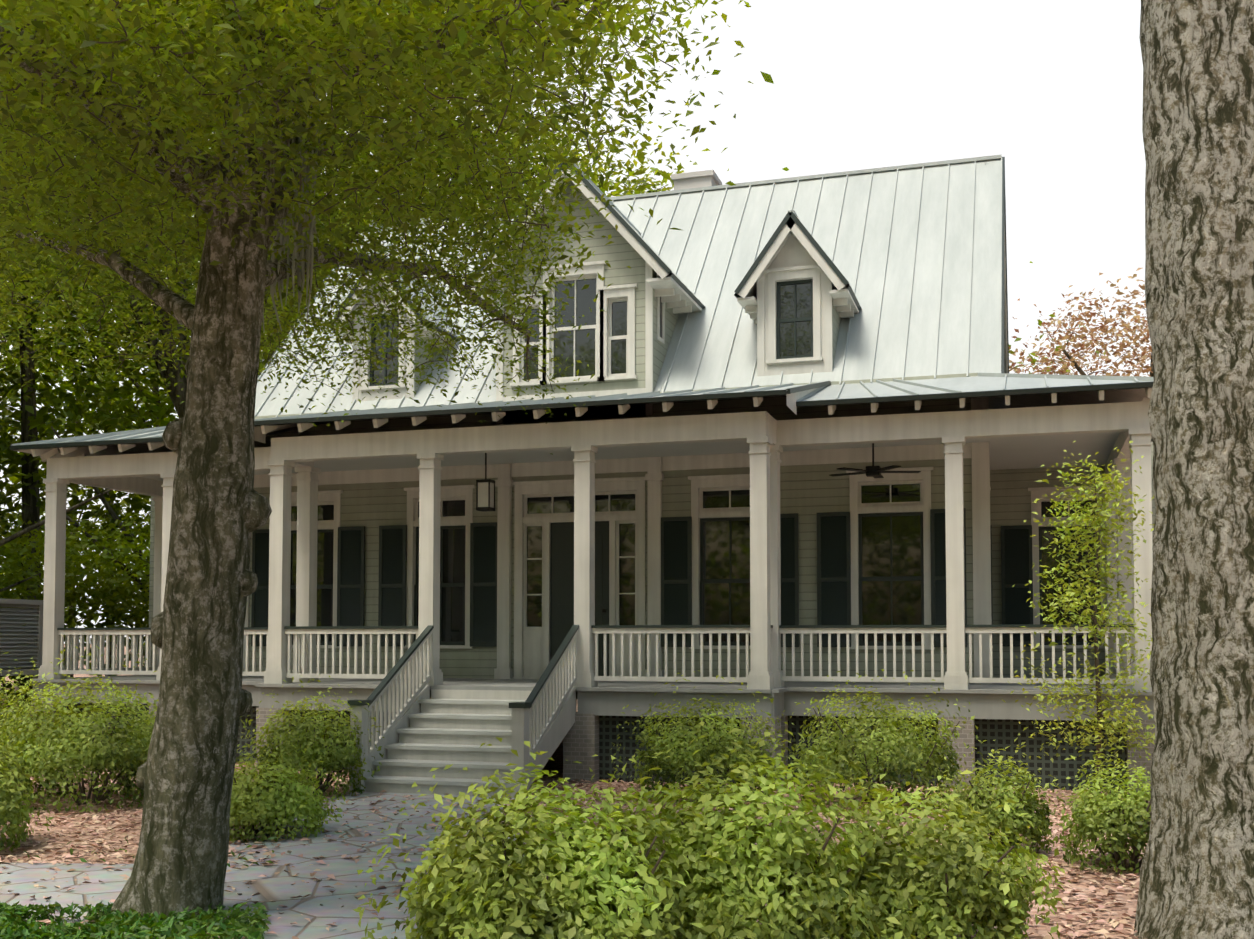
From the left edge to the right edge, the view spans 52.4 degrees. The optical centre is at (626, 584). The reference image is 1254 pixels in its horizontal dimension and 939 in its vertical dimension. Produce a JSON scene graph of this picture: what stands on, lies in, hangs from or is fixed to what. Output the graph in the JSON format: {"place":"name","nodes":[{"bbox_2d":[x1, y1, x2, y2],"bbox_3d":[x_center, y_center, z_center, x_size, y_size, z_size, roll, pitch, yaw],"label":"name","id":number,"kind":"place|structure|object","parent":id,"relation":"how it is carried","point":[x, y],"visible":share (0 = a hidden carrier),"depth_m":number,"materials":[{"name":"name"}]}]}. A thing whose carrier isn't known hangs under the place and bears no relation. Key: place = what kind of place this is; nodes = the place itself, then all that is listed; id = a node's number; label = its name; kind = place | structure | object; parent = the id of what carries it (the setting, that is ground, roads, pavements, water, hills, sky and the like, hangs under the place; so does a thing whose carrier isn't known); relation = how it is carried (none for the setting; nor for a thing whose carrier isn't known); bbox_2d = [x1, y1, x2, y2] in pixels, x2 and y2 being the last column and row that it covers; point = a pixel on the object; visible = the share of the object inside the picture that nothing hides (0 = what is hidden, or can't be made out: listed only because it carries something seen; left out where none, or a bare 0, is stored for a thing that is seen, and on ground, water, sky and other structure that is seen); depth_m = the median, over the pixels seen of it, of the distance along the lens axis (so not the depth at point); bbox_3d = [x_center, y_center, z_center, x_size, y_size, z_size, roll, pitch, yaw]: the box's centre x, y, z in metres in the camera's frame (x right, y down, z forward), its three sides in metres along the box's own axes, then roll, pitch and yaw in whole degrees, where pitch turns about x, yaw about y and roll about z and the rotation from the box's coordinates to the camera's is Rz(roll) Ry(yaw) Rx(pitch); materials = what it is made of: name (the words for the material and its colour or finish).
{"place":"outdoors","nodes":[
{"label":"outdoors","id":0,"kind":"place"},
{"bbox_2d":[0,792,538,938],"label":"flagstone path","id":1,"kind":"structure","parent":0,"point":[279,888],"depth_m":9.61,"materials":[{"name":"grey stone"}]},
{"bbox_2d":[0,644,1149,938],"bbox_3d":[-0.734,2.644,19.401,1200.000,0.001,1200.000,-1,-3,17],"label":"ground","id":2,"kind":"structure","parent":0,"point":[1040,930],"depth_m":11.06,"materials":[{"name":"brown soil"}]},
{"bbox_2d":[0,598,42,699],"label":"louvre screen","id":3,"kind":"object","parent":2,"relation":"on","point":[22,645],"visible":0.79,"depth_m":21.91,"materials":[{"name":"paint"}]},
{"bbox_2d":[0,726,61,850],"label":"shrub","id":4,"kind":"object","parent":2,"relation":"on","point":[12,808],"depth_m":10.87,"materials":[{"name":"green plant"}]},
{"bbox_2d":[0,652,101,799],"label":"shrub","id":5,"kind":"object","parent":2,"relation":"on","point":[6,700],"depth_m":14.53,"materials":[{"name":"green plant"}]},
{"bbox_2d":[0,426,153,720],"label":"understorey","id":6,"kind":"object","parent":2,"relation":"on","point":[85,558],"depth_m":26.35,"materials":[{"name":"green plant"}]},
{"bbox_2d":[0,645,156,812],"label":"shrub","id":7,"kind":"object","parent":2,"relation":"on","point":[104,754],"depth_m":13.46,"materials":[{"name":"green plant"}]},
{"bbox_2d":[0,75,186,392],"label":"tree leaves","id":8,"kind":"object","parent":2,"relation":"on","point":[17,267],"depth_m":23.29,"materials":[{"name":"green plant"}]},
{"bbox_2d":[0,830,275,938],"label":"groundcover leaves","id":9,"kind":"object","parent":2,"relation":"on","point":[109,924],"visible":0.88,"depth_m":7.60,"materials":[{"name":"green plant"}]},
{"bbox_2d":[100,697,257,799],"bbox_3d":[-5.193,1.832,14.741,1.779,1.282,1.772,-1,-3,17],"label":"shrub","id":10,"kind":"object","parent":2,"relation":"on","point":[134,774],"depth_m":14.48,"materials":[{"name":"green plant"}]},
{"bbox_2d":[0,29,517,417],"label":"tree leaves","id":11,"kind":"object","parent":2,"relation":"on","point":[154,323],"depth_m":29.64,"materials":[{"name":"green plant"}]},
{"bbox_2d":[229,743,345,841],"bbox_3d":[-3.343,1.913,11.727,1.504,0.854,1.502,-1,-3,17],"label":"shrub","id":12,"kind":"object","parent":2,"relation":"on","point":[291,797],"depth_m":11.44,"materials":[{"name":"green plant"}]},
{"bbox_2d":[0,97,615,715],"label":"treeline","id":13,"kind":"object","parent":2,"relation":"on","point":[160,415],"depth_m":32.61,"materials":[{"name":"green plant"}]},
{"bbox_2d":[238,674,385,797],"bbox_3d":[-3.652,1.759,14.811,1.629,1.432,1.680,-1,-3,17],"label":"shrub","id":14,"kind":"object","parent":2,"relation":"on","point":[315,753],"depth_m":14.52,"materials":[{"name":"green plant"}]},
{"bbox_2d":[0,0,773,921],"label":"oak","id":15,"kind":"object","parent":2,"relation":"on","point":[68,30],"depth_m":7.94,"materials":[{"name":"green plant"}]},
{"bbox_2d":[290,74,710,319],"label":"tree leaves","id":16,"kind":"object","parent":2,"relation":"on","point":[619,190],"depth_m":33.25,"materials":[{"name":"green plant"}]},
{"bbox_2d":[352,737,732,938],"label":"shrub","id":17,"kind":"object","parent":2,"relation":"on","point":[482,902],"visible":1,"depth_m":6.04,"materials":[{"name":"green plant"}]},
{"bbox_2d":[0,167,1107,677],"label":"treeline","id":18,"kind":"object","parent":2,"relation":"on","point":[64,421],"depth_m":45.83,"materials":[{"name":"green plant"}]},
{"bbox_2d":[0,762,1149,938],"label":"fallen leaves","id":19,"kind":"object","parent":2,"relation":"on","point":[1113,921],"visible":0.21,"depth_m":10.90,"materials":[{"name":"brown plant"}]},
{"bbox_2d":[9,154,1155,798],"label":"house","id":20,"kind":"structure","parent":2,"relation":"on","point":[805,440],"depth_m":18.90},
{"bbox_2d":[502,823,664,933],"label":"shrub stems","id":21,"kind":"object","parent":2,"relation":"on","point":[646,855],"visible":0.12,"depth_m":6.19,"materials":[{"name":"brown plant"}]},
{"bbox_2d":[610,670,793,801],"bbox_3d":[0.855,1.717,14.501,2.125,1.487,2.105,-1,-3,17],"label":"shrub","id":22,"kind":"object","parent":2,"relation":"on","point":[674,761],"depth_m":14.15,"materials":[{"name":"green plant"}]},
{"bbox_2d":[551,721,927,938],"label":"shrub","id":23,"kind":"object","parent":2,"relation":"on","point":[824,904],"visible":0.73,"depth_m":6.44,"materials":[{"name":"green plant"}]},
{"bbox_2d":[619,813,866,933],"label":"shrub stems","id":24,"kind":"object","parent":2,"relation":"on","point":[825,844],"visible":0.04,"depth_m":6.52,"materials":[{"name":"brown plant"}]},
{"bbox_2d":[769,669,987,814],"bbox_3d":[2.730,1.681,13.914,2.354,1.516,2.319,-1,-3,17],"label":"shrub","id":25,"kind":"object","parent":2,"relation":"on","point":[907,756],"depth_m":13.55,"materials":[{"name":"green plant"}]},
{"bbox_2d":[804,769,1070,938],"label":"shrub","id":26,"kind":"object","parent":2,"relation":"on","point":[991,900],"visible":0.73,"depth_m":6.86,"materials":[{"name":"green plant"}]},
{"bbox_2d":[897,843,1014,938],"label":"shrub stems","id":27,"kind":"object","parent":2,"relation":"on","point":[988,872],"visible":0.04,"depth_m":6.86,"materials":[{"name":"brown plant"}]},
{"bbox_2d":[935,740,1066,856],"bbox_3d":[3.145,1.807,10.800,1.122,0.981,1.123,-1,-3,17],"label":"shrub","id":28,"kind":"object","parent":2,"relation":"on","point":[1004,818],"depth_m":10.58,"materials":[{"name":"green plant"}]},
{"bbox_2d":[995,441,1154,800],"bbox_3d":[5.116,0.412,14.024,2.080,4.092,1.755,-1,-3,17],"label":"sapling","id":29,"kind":"object","parent":2,"relation":"on","point":[1077,519],"depth_m":13.95,"materials":[{"name":"green plant"}]},
{"bbox_2d":[1009,268,1152,376],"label":"tree leaves","id":30,"kind":"object","parent":2,"relation":"on","point":[1126,329],"depth_m":41.80,"materials":[{"name":"plant"}]},
{"bbox_2d":[1041,739,1150,874],"bbox_3d":[3.906,1.739,10.048,1.219,1.051,1.225,-1,-3,17],"label":"shrub","id":31,"kind":"object","parent":2,"relation":"on","point":[1092,820],"depth_m":9.87,"materials":[{"name":"green plant"}]},
{"bbox_2d":[1134,0,1253,938],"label":"tree trunk","id":32,"kind":"object","parent":2,"relation":"on","point":[1197,874],"visible":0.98,"depth_m":7.51,"materials":[{"name":"brown plant"}]},
{"bbox_2d":[0,0,1151,643],"label":"sky","id":33,"kind":"structure","parent":0,"point":[1054,88],"materials":[{"name":"white"}]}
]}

